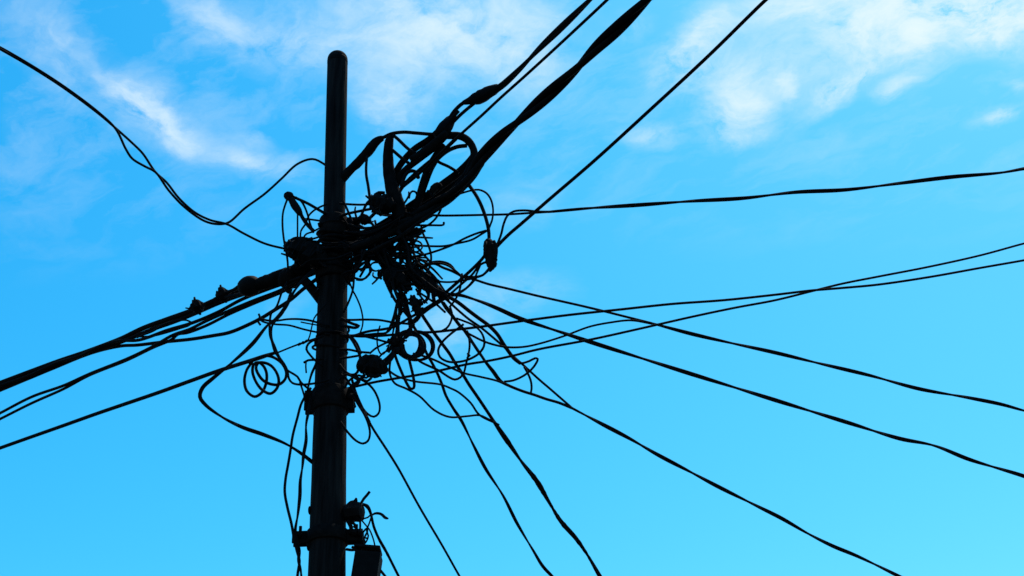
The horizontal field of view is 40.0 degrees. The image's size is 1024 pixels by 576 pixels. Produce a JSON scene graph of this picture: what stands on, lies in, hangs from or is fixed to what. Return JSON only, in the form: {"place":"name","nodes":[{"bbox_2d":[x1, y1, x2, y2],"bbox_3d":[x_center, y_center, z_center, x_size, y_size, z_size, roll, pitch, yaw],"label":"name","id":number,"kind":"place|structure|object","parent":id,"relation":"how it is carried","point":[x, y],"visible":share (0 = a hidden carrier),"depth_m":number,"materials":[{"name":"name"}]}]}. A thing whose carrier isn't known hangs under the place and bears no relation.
{"place":"outdoors","nodes":[
{"label":"outdoors","id":0,"kind":"place"},
{"bbox_2d":[356,353,396,379],"bbox_3d":[-0.658,0.392,6.821,0.198,0.154,0.119,-2,-33,0],"label":"terminal box","id":1,"kind":"object","parent":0,"point":[372,366],"visible":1,"depth_m":6.79,"materials":[{"name":"black plastic"}]},
{"bbox_2d":[356,377,380,417],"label":"loose wire","id":2,"kind":"object","parent":1,"relation":"hanging from","point":[377,397],"visible":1,"depth_m":6.73,"materials":[{"name":"black rubber"}]},
{"bbox_2d":[383,347,395,361],"bbox_3d":[-0.603,0.336,6.868,0.099,0.105,0.027,-2,-33,0],"label":"thick stub","id":3,"kind":"object","parent":1,"relation":"attached to","point":[385,359],"visible":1,"depth_m":6.86,"materials":[{"name":"rubber"}]},
{"bbox_2d":[386,335,406,354],"bbox_3d":[-0.568,0.282,6.912,0.107,0.117,0.075,-2,-33,0],"label":"terminal box","id":4,"kind":"object","parent":3,"relation":"attached to","point":[396,340],"visible":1,"depth_m":6.90,"materials":[{"name":"black plastic"}]},
{"bbox_2d":[395,297,404,327],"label":"tangled wire","id":5,"kind":"object","parent":4,"relation":"attached to","point":[396,310],"visible":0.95,"depth_m":6.98,"materials":[{"name":"black rubber"}]},
{"bbox_2d":[397,330,434,361],"bbox_3d":[-0.480,0.276,6.952,0.202,0.223,0.114,-2,-33,0],"label":"wire coil","id":6,"kind":"object","parent":5,"relation":"hanging from","point":[419,352],"visible":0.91,"depth_m":6.92,"materials":[{"name":"black rubber"}]},
{"bbox_2d":[339,318,414,325],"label":"loose wire","id":7,"kind":"object","parent":6,"relation":"attached to","point":[381,320],"visible":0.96,"depth_m":7.00,"materials":[{"name":"black rubber"}]},
{"bbox_2d":[392,346,415,389],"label":"loose wire","id":8,"kind":"object","parent":6,"relation":"hanging from","point":[403,375],"visible":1,"depth_m":6.82,"materials":[{"name":"black rubber"}]},
{"bbox_2d":[412,352,507,385],"bbox_3d":[-0.259,0.417,7.161,0.642,0.064,0.019,26,-42,-36],"label":"loose wire","id":9,"kind":"object","parent":6,"relation":"attached to","point":[461,372],"visible":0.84,"depth_m":7.18,"materials":[{"name":"black rubber"}]},
{"bbox_2d":[403,298,412,338],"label":"loose wire","id":10,"kind":"object","parent":4,"relation":"attached to","point":[410,325],"visible":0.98,"depth_m":6.97,"materials":[{"name":"black rubber"}]},
{"bbox_2d":[413,326,553,575],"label":"twisted cable","id":11,"kind":"object","parent":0,"point":[546,570],"visible":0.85,"depth_m":7.78,"materials":[{"name":"black rubber"}]},
{"bbox_2d":[448,296,521,364],"bbox_3d":[-0.146,0.213,7.324,0.037,0.168,0.614,-25,-39,31],"label":"drop wire","id":12,"kind":"object","parent":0,"point":[484,322],"visible":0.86,"depth_m":7.34,"materials":[{"name":"black rubber"}]},
{"bbox_2d":[504,357,538,382],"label":"loose wire","id":13,"kind":"object","parent":12,"relation":"hanging from","point":[527,372],"visible":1,"depth_m":7.46,"materials":[{"name":"black rubber"}]},
{"bbox_2d":[483,238,497,271],"bbox_3d":[-0.108,-0.171,7.115,0.077,0.199,0.083,-2,-33,0],"label":"cable closure","id":14,"kind":"object","parent":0,"point":[490,250],"visible":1,"depth_m":7.09,"materials":[{"name":"black plastic"}]},
{"bbox_2d":[438,256,484,297],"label":"loose wire","id":15,"kind":"object","parent":14,"relation":"attached to","point":[467,273],"visible":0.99,"depth_m":7.11,"materials":[{"name":"black rubber"}]},
{"bbox_2d":[434,270,488,282],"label":"loose wire","id":16,"kind":"object","parent":14,"relation":"attached to","point":[476,277],"visible":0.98,"depth_m":7.09,"materials":[{"name":"black rubber"}]},
{"bbox_2d":[448,261,485,295],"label":"loose wire","id":17,"kind":"object","parent":14,"relation":"attached to","point":[462,283],"visible":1,"depth_m":7.09,"materials":[{"name":"black rubber"}]},
{"bbox_2d":[462,189,493,226],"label":"loose wire","id":18,"kind":"object","parent":14,"relation":"attached to","point":[490,198],"visible":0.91,"depth_m":7.36,"materials":[{"name":"black rubber"}]},
{"bbox_2d":[497,0,767,246],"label":"straight cable","id":19,"kind":"object","parent":14,"relation":"attached to","point":[647,112],"visible":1,"depth_m":6.85,"materials":[{"name":"black rubber"}]},
{"bbox_2d":[0,0,1023,575],"label":"sky","id":20,"kind":"structure","parent":0,"point":[222,98],"materials":[{"name":"blue"}]},
{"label":"tangled wire","id":21,"kind":"object","parent":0,"visible":0},
{"bbox_2d":[424,260,1023,411],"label":"twisted cable","id":22,"kind":"object","parent":21,"relation":"attached to","point":[702,336],"visible":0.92,"depth_m":7.68,"materials":[{"name":"black rubber"}]},
{"bbox_2d":[418,330,470,380],"bbox_3d":[-0.351,0.317,7.031,0.307,0.303,0.023,10,-35,-19],"label":"loose wire","id":23,"kind":"object","parent":22,"relation":"hanging from","point":[445,374],"visible":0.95,"depth_m":6.98,"materials":[{"name":"black rubber"}]},
{"bbox_2d":[437,317,485,362],"bbox_3d":[-0.256,0.258,7.070,0.244,0.245,0.081,-2,-33,0],"label":"loose wire","id":24,"kind":"object","parent":22,"relation":"hanging from","point":[454,331],"visible":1,"depth_m":7.06,"materials":[{"name":"black rubber"}]},
{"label":"tangled wire","id":25,"kind":"object","parent":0,"visible":0},
{"bbox_2d":[438,298,900,575],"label":"twisted cable","id":26,"kind":"object","parent":25,"relation":"attached to","point":[653,452],"visible":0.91,"depth_m":7.93,"materials":[{"name":"black rubber"}]},
{"label":"ground","id":27,"kind":"structure","parent":0,"visible":0},
{"bbox_2d":[292,50,364,575],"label":"utility pole","id":28,"kind":"object","parent":27,"relation":"on","point":[326,539],"visible":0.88,"depth_m":6.78,"materials":[{"name":"metal"}]},
{"bbox_2d":[0,338,314,449],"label":"messenger wire","id":29,"kind":"object","parent":28,"relation":"attached to","point":[191,380],"visible":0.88,"depth_m":8.14,"materials":[{"name":"black rubber"}]},
{"bbox_2d":[243,354,286,397],"bbox_3d":[-1.291,0.441,7.255,0.252,0.273,0.118,-14,-35,17],"label":"wire coil","id":30,"kind":"object","parent":29,"relation":"hanging from","point":[256,363],"visible":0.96,"depth_m":7.24,"materials":[{"name":"black rubber"}]},
{"bbox_2d":[0,273,316,391],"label":"aerial bundle","id":31,"kind":"object","parent":28,"relation":"attached to","point":[32,373],"visible":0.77,"depth_m":8.12,"materials":[{"name":"rubber"}]},
{"bbox_2d":[0,275,303,419],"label":"aerial cable","id":32,"kind":"object","parent":31,"relation":"attached to","point":[194,328],"visible":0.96,"depth_m":7.91,"materials":[{"name":"black rubber"}]},
{"bbox_2d":[136,319,190,337],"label":"loose wire","id":33,"kind":"object","parent":31,"relation":"attached to","point":[142,335],"visible":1,"depth_m":7.93,"materials":[{"name":"black rubber"}]},
{"bbox_2d":[185,297,204,314],"bbox_3d":[-1.712,0.097,7.633,0.087,0.116,0.085,-16,-35,20],"label":"bundle clamp","id":34,"kind":"object","parent":31,"relation":"attached to","point":[197,306],"visible":1,"depth_m":7.61,"materials":[{"name":"metal"}]},
{"bbox_2d":[213,285,230,302],"bbox_3d":[-1.550,0.033,7.532,0.086,0.115,0.076,-22,-38,27],"label":"bundle clamp","id":35,"kind":"object","parent":31,"relation":"attached to","point":[220,293],"visible":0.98,"depth_m":7.50,"materials":[{"name":"metal"}]},
{"bbox_2d":[0,46,324,250],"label":"twisted cable","id":36,"kind":"object","parent":28,"relation":"attached to","point":[181,202],"visible":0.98,"depth_m":7.18,"materials":[{"name":"black rubber"}]},
{"bbox_2d":[198,269,315,463],"bbox_3d":[-1.163,0.324,6.762,0.633,1.055,0.120,15,-37,-24],"label":"twisted cable","id":37,"kind":"object","parent":28,"relation":"attached to","point":[240,355],"visible":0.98,"depth_m":6.59,"materials":[{"name":"black rubber"}]},
{"bbox_2d":[237,264,311,296],"bbox_3d":[-1.195,-0.047,7.292,0.492,0.201,0.118,-13,-34,16],"label":"strain clamp","id":38,"kind":"object","parent":28,"relation":"attached to","point":[249,286],"visible":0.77,"depth_m":7.28,"materials":[{"name":"metal"}]},
{"bbox_2d":[223,286,242,299],"bbox_3d":[-1.479,0.032,7.441,0.029,0.127,0.260,26,-42,-36],"label":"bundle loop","id":39,"kind":"object","parent":38,"relation":"attached to","point":[234,289],"visible":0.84,"depth_m":7.44,"materials":[{"name":"black rubber"}]},
{"bbox_2d":[258,317,329,326],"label":"loose wire","id":40,"kind":"object","parent":28,"relation":"attached to","point":[309,320],"visible":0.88,"depth_m":7.07,"materials":[{"name":"black rubber"}]},
{"bbox_2d":[258,318,329,334],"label":"loose wire","id":41,"kind":"object","parent":28,"relation":"attached to","point":[297,327],"visible":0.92,"depth_m":7.07,"materials":[{"name":"black rubber"}]},
{"bbox_2d":[283,387,311,575],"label":"down lead","id":42,"kind":"object","parent":28,"relation":"attached to","point":[284,488],"visible":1,"depth_m":6.47,"materials":[{"name":"black rubber"}]},
{"bbox_2d":[268,281,329,388],"bbox_3d":[-1.042,0.214,6.917,0.312,0.664,0.120,-2,-33,0],"label":"thin cable","id":43,"kind":"object","parent":28,"relation":"attached to","point":[274,348],"visible":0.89,"depth_m":6.80,"materials":[{"name":"black rubber"}]},
{"bbox_2d":[294,397,311,575],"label":"down lead","id":44,"kind":"object","parent":28,"relation":"attached to","point":[302,466],"visible":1,"depth_m":6.49,"materials":[{"name":"black rubber"}]},
{"bbox_2d":[286,236,327,269],"bbox_3d":[-1.042,-0.178,7.205,0.244,0.195,0.149,-2,-33,0],"label":"terminal box","id":45,"kind":"object","parent":28,"relation":"attached to","point":[298,247],"visible":0.97,"depth_m":7.15,"materials":[{"name":"black plastic"}]},
{"bbox_2d":[299,203,327,236],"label":"loose wire","id":46,"kind":"object","parent":45,"relation":"attached to","point":[311,212],"visible":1,"depth_m":7.29,"materials":[{"name":"black rubber"}]},
{"bbox_2d":[299,275,318,302],"bbox_3d":[-0.995,0.036,7.143,0.181,0.225,0.048,2,-33,-7],"label":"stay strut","id":47,"kind":"object","parent":28,"relation":"attached to","point":[311,289],"visible":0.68,"depth_m":7.14,"materials":[{"name":"metal"}]},
{"bbox_2d":[293,196,326,214],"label":"loose wire","id":48,"kind":"object","parent":28,"relation":"attached to","point":[313,206],"visible":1,"depth_m":7.34,"materials":[{"name":"black rubber"}]},
{"bbox_2d":[284,191,302,215],"bbox_3d":[-1.142,-0.438,7.348,0.108,0.158,0.049,-2,-33,0],"label":"connector","id":49,"kind":"object","parent":48,"relation":"attached to","point":[294,205],"visible":1,"depth_m":7.33,"materials":[{"name":"black plastic"}]},
{"bbox_2d":[281,197,288,273],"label":"loose wire","id":50,"kind":"object","parent":49,"relation":"attached to","point":[283,236],"visible":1,"depth_m":7.21,"materials":[{"name":"black rubber"}]},
{"bbox_2d":[306,358,318,391],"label":"loose wire","id":51,"kind":"object","parent":28,"relation":"attached to","point":[313,369],"visible":1,"depth_m":6.79,"materials":[{"name":"black rubber"}]},
{"bbox_2d":[305,335,323,366],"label":"loose wire","id":52,"kind":"object","parent":28,"relation":"attached to","point":[307,345],"visible":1,"depth_m":6.87,"materials":[{"name":"black rubber"}]},
{"bbox_2d":[311,328,349,354],"bbox_3d":[-0.903,0.264,7.006,0.188,0.161,0.184,-2,-33,0],"label":"wire wrap","id":53,"kind":"object","parent":28,"relation":"attached to","point":[325,344],"visible":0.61,"depth_m":6.93,"materials":[{"name":"rubber"}]},
{"bbox_2d":[315,219,350,277],"bbox_3d":[-0.922,-0.190,7.306,0.202,0.389,0.207,-2,-33,0],"label":"wire wrap","id":54,"kind":"object","parent":28,"relation":"attached to","point":[328,237],"visible":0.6,"depth_m":7.25,"materials":[{"name":"rubber"}]},
{"bbox_2d":[343,265,355,312],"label":"loose wire","id":55,"kind":"object","parent":54,"relation":"attached to","point":[351,294],"visible":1,"depth_m":7.05,"materials":[{"name":"black rubber"}]},
{"bbox_2d":[340,317,359,328],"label":"loose wire","id":56,"kind":"object","parent":28,"relation":"attached to","point":[355,326],"visible":1,"depth_m":6.94,"materials":[{"name":"black rubber"}]},
{"bbox_2d":[342,498,364,534],"bbox_3d":[-0.728,1.050,6.453,0.099,0.180,0.097,-9,-34,11],"label":"bracket insulator","id":57,"kind":"object","parent":28,"relation":"attached to","point":[353,511],"visible":1,"depth_m":6.43,"materials":[{"name":"ceramic"}]},
{"bbox_2d":[362,503,399,575],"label":"drop wire","id":58,"kind":"object","parent":57,"relation":"attached to","point":[367,506],"visible":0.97,"depth_m":6.62,"materials":[{"name":"black rubber"}]},
{"bbox_2d":[339,394,370,444],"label":"loose wire","id":59,"kind":"object","parent":28,"relation":"attached to","point":[366,419],"visible":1,"depth_m":6.64,"materials":[{"name":"black rubber"}]},
{"bbox_2d":[349,282,363,333],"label":"loose wire","id":60,"kind":"object","parent":28,"relation":"hanging from","point":[360,308],"visible":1,"depth_m":7.00,"materials":[{"name":"black rubber"}]},
{"bbox_2d":[351,379,370,422],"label":"loose wire","id":61,"kind":"object","parent":28,"relation":"attached to","point":[357,396],"visible":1,"depth_m":6.72,"materials":[{"name":"black rubber"}]},
{"bbox_2d":[346,543,382,575],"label":"equipment box","id":62,"kind":"object","parent":28,"relation":"hanging from","point":[367,560],"visible":1,"depth_m":6.30,"materials":[{"name":"black plastic"}]},
{"bbox_2d":[355,214,373,224],"bbox_3d":[-0.767,-0.356,7.305,0.098,0.062,0.062,-2,-33,0],"label":"terminal box","id":63,"kind":"object","parent":28,"relation":"attached to","point":[364,217],"visible":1,"depth_m":7.29,"materials":[{"name":"black plastic"}]},
{"bbox_2d":[341,130,433,181],"bbox_3d":[-0.677,-0.705,7.519,0.625,0.298,0.074,-11,-34,13],"label":"thick cable","id":64,"kind":"object","parent":28,"relation":"attached to","point":[369,149],"visible":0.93,"depth_m":7.54,"materials":[{"name":"rubber"}]},
{"bbox_2d":[383,134,406,219],"bbox_3d":[-0.621,-0.585,7.472,0.142,0.550,0.084,14,-36,-23],"label":"thick cable","id":65,"kind":"object","parent":64,"relation":"hanging from","point":[392,190],"visible":0.91,"depth_m":7.42,"materials":[{"name":"rubber"}]},
{"bbox_2d":[392,134,415,153],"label":"link wire","id":66,"kind":"object","parent":65,"relation":"attached to","point":[402,143],"visible":0.94,"depth_m":7.52,"materials":[{"name":"black rubber"}]},
{"bbox_2d":[394,130,456,191],"bbox_3d":[-0.496,-0.708,7.456,0.389,0.393,0.165,-14,-35,17],"label":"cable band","id":67,"kind":"object","parent":65,"relation":"attached to","point":[427,146],"visible":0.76,"depth_m":7.47,"materials":[{"name":"rubber"}]},
{"bbox_2d":[433,0,591,136],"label":"twisted cable","id":68,"kind":"object","parent":64,"relation":"attached to","point":[479,97],"visible":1,"depth_m":7.46,"materials":[{"name":"black rubber"}]},
{"bbox_2d":[350,388,459,575],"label":"drop wire","id":69,"kind":"object","parent":28,"relation":"attached to","point":[411,492],"visible":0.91,"depth_m":7.37,"materials":[{"name":"black rubber"}]},
{"bbox_2d":[343,156,480,253],"bbox_3d":[-0.540,-0.434,7.403,0.806,0.728,0.220,-2,-33,0],"label":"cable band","id":70,"kind":"object","parent":28,"relation":"attached to","point":[448,182],"visible":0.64,"depth_m":7.26,"materials":[{"name":"rubber"}]},
{"bbox_2d":[344,223,392,233],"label":"loose wire","id":71,"kind":"object","parent":70,"relation":"attached to","point":[350,232],"visible":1,"depth_m":7.22,"materials":[{"name":"black rubber"}]},
{"bbox_2d":[348,219,391,228],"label":"loose wire","id":72,"kind":"object","parent":71,"relation":"on","point":[370,227],"visible":1,"depth_m":7.24,"materials":[{"name":"black rubber"}]},
{"bbox_2d":[346,220,398,246],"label":"tangled wire","id":73,"kind":"object","parent":70,"relation":"attached to","point":[388,229],"visible":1,"depth_m":7.21,"materials":[{"name":"black rubber"}]},
{"bbox_2d":[343,215,403,235],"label":"tangled wire","id":74,"kind":"object","parent":70,"relation":"attached to","point":[369,233],"visible":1,"depth_m":7.21,"materials":[{"name":"black rubber"}]},
{"bbox_2d":[347,231,410,261],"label":"tangled wire","id":75,"kind":"object","parent":70,"relation":"attached to","point":[357,256],"visible":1,"depth_m":7.16,"materials":[{"name":"black rubber"}]},
{"bbox_2d":[365,191,395,215],"bbox_3d":[-0.683,-0.429,7.328,0.162,0.161,0.110,-2,-33,0],"label":"terminal box","id":76,"kind":"object","parent":70,"relation":"attached to","point":[382,201],"visible":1,"depth_m":7.30,"materials":[{"name":"black plastic"}]},
{"bbox_2d":[365,155,370,196],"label":"loose wire","id":77,"kind":"object","parent":76,"relation":"attached to","point":[366,176],"visible":1,"depth_m":7.43,"materials":[{"name":"black rubber"}]},
{"bbox_2d":[369,220,394,286],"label":"tangled wire","id":78,"kind":"object","parent":70,"relation":"attached to","point":[383,249],"visible":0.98,"depth_m":7.15,"materials":[{"name":"black rubber"}]},
{"bbox_2d":[381,252,406,293],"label":"tangled wire","id":79,"kind":"object","parent":70,"relation":"attached to","point":[404,289],"visible":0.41,"depth_m":7.05,"materials":[{"name":"black rubber"}]},
{"bbox_2d":[382,267,413,294],"bbox_3d":[-0.577,-0.027,7.128,0.161,0.178,0.110,-2,-33,0],"label":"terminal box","id":80,"kind":"object","parent":79,"relation":"attached to","point":[400,278],"visible":0.89,"depth_m":7.09,"materials":[{"name":"black plastic"}]},
{"bbox_2d":[380,261,414,322],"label":"loose wire","id":81,"kind":"object","parent":80,"relation":"attached to","point":[402,308],"visible":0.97,"depth_m":7.05,"materials":[{"name":"black rubber"}]},
{"bbox_2d":[400,169,419,187],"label":"link wire","id":82,"kind":"object","parent":70,"relation":"attached to","point":[407,172],"visible":1,"depth_m":7.35,"materials":[{"name":"black rubber"}]},
{"bbox_2d":[401,0,608,188],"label":"straight cable","id":83,"kind":"object","parent":82,"relation":"attached to","point":[560,43],"visible":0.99,"depth_m":7.15,"materials":[{"name":"black rubber"}]},
{"bbox_2d":[397,228,440,293],"bbox_3d":[-0.472,-0.142,7.129,0.227,0.389,0.034,2,-33,-7],"label":"tangled wire","id":84,"kind":"object","parent":70,"relation":"attached to","point":[411,268],"visible":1,"depth_m":7.09,"materials":[{"name":"black rubber"}]},
{"bbox_2d":[396,230,445,290],"bbox_3d":[-0.471,-0.126,7.212,0.329,0.263,0.038,24,-41,-34],"label":"tangled wire","id":85,"kind":"object","parent":70,"relation":"attached to","point":[418,264],"visible":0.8,"depth_m":7.22,"materials":[{"name":"black rubber"}]},
{"bbox_2d":[447,292,1023,477],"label":"twisted cable","id":86,"kind":"object","parent":85,"relation":"attached to","point":[699,376],"visible":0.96,"depth_m":7.49,"materials":[{"name":"black rubber"}]},
{"bbox_2d":[411,209,441,232],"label":"loose wire","id":87,"kind":"object","parent":70,"relation":"attached to","point":[431,222],"visible":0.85,"depth_m":7.30,"materials":[{"name":"black rubber"}]},
{"bbox_2d":[409,270,449,300],"bbox_3d":[-0.422,-0.008,7.134,0.211,0.204,0.102,-2,-33,0],"label":"terminal box","id":88,"kind":"object","parent":70,"relation":"attached to","point":[429,289],"visible":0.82,"depth_m":7.11,"materials":[{"name":"black plastic"}]},
{"bbox_2d":[340,297,441,336],"bbox_3d":[-0.583,0.134,7.016,0.536,0.271,0.016,2,-33,-6],"label":"loose wire","id":89,"kind":"object","parent":88,"relation":"attached to","point":[383,329],"visible":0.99,"depth_m":6.96,"materials":[{"name":"black rubber"}]},
{"bbox_2d":[407,295,423,316],"bbox_3d":[-0.483,0.086,7.037,0.085,0.126,0.057,-2,-33,0],"label":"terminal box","id":90,"kind":"object","parent":89,"relation":"hanging from","point":[415,303],"visible":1,"depth_m":7.01,"materials":[{"name":"black plastic"}]},
{"bbox_2d":[397,259,442,279],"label":"tangled wire","id":91,"kind":"object","parent":88,"relation":"attached to","point":[415,263],"visible":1,"depth_m":7.18,"materials":[{"name":"black rubber"}]},
{"bbox_2d":[420,226,431,271],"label":"loose wire","id":92,"kind":"object","parent":88,"relation":"attached to","point":[429,248],"visible":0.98,"depth_m":7.24,"materials":[{"name":"black rubber"}]},
{"bbox_2d":[413,295,449,319],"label":"loose wire","id":93,"kind":"object","parent":88,"relation":"attached to","point":[442,299],"visible":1,"depth_m":7.06,"materials":[{"name":"black rubber"}]},
{"bbox_2d":[428,182,442,195],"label":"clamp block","id":94,"kind":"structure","parent":70,"relation":"attached to","point":[434,187],"depth_m":7.40,"materials":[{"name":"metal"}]},
{"bbox_2d":[402,230,485,258],"bbox_3d":[-0.351,-0.224,7.249,0.456,0.099,0.014,-9,-34,11],"label":"loose wire","id":95,"kind":"object","parent":70,"relation":"attached to","point":[453,244],"visible":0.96,"depth_m":7.23,"materials":[{"name":"black rubber"}]},
{"bbox_2d":[408,230,486,246],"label":"loose wire","id":96,"kind":"object","parent":70,"relation":"attached to","point":[474,238],"visible":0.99,"depth_m":7.23,"materials":[{"name":"black rubber"}]},
{"bbox_2d":[425,132,477,190],"bbox_3d":[-0.376,-0.610,7.436,0.389,0.489,0.143,-12,-34,15],"label":"cable loop","id":97,"kind":"object","parent":70,"relation":"attached to","point":[467,140],"visible":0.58,"depth_m":7.47,"materials":[{"name":"rubber"}]},
{"bbox_2d":[410,144,445,212],"bbox_3d":[-0.449,-0.583,7.455,0.223,0.392,0.052,-21,-37,26],"label":"cable drop","id":98,"kind":"object","parent":97,"relation":"attached to","point":[423,185],"visible":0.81,"depth_m":7.43,"materials":[{"name":"rubber"}]},
{"bbox_2d":[468,184,490,238],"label":"loose wire","id":99,"kind":"object","parent":70,"relation":"attached to","point":[473,191],"visible":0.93,"depth_m":7.28,"materials":[{"name":"black rubber"}]},
{"bbox_2d":[430,167,1023,242],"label":"twisted cable","id":100,"kind":"object","parent":70,"relation":"attached to","point":[721,199],"visible":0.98,"depth_m":7.28,"materials":[{"name":"black rubber"}]},
{"bbox_2d":[351,0,651,252],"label":"twisted cable","id":101,"kind":"object","parent":28,"relation":"attached to","point":[611,33],"visible":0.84,"depth_m":7.06,"materials":[{"name":"rubber"}]},
{"bbox_2d":[347,243,1023,388],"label":"drop wire","id":102,"kind":"object","parent":28,"relation":"attached to","point":[644,327],"visible":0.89,"depth_m":7.47,"materials":[{"name":"black rubber"}]},
{"bbox_2d":[388,295,601,575],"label":"twisted cable","id":103,"kind":"object","parent":102,"relation":"hanging from","point":[538,483],"visible":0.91,"depth_m":7.47,"materials":[{"name":"black rubber"}]},
{"bbox_2d":[356,259,1023,337],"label":"drop wire","id":104,"kind":"object","parent":28,"relation":"attached to","point":[705,301],"visible":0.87,"depth_m":7.53,"materials":[{"name":"black rubber"}]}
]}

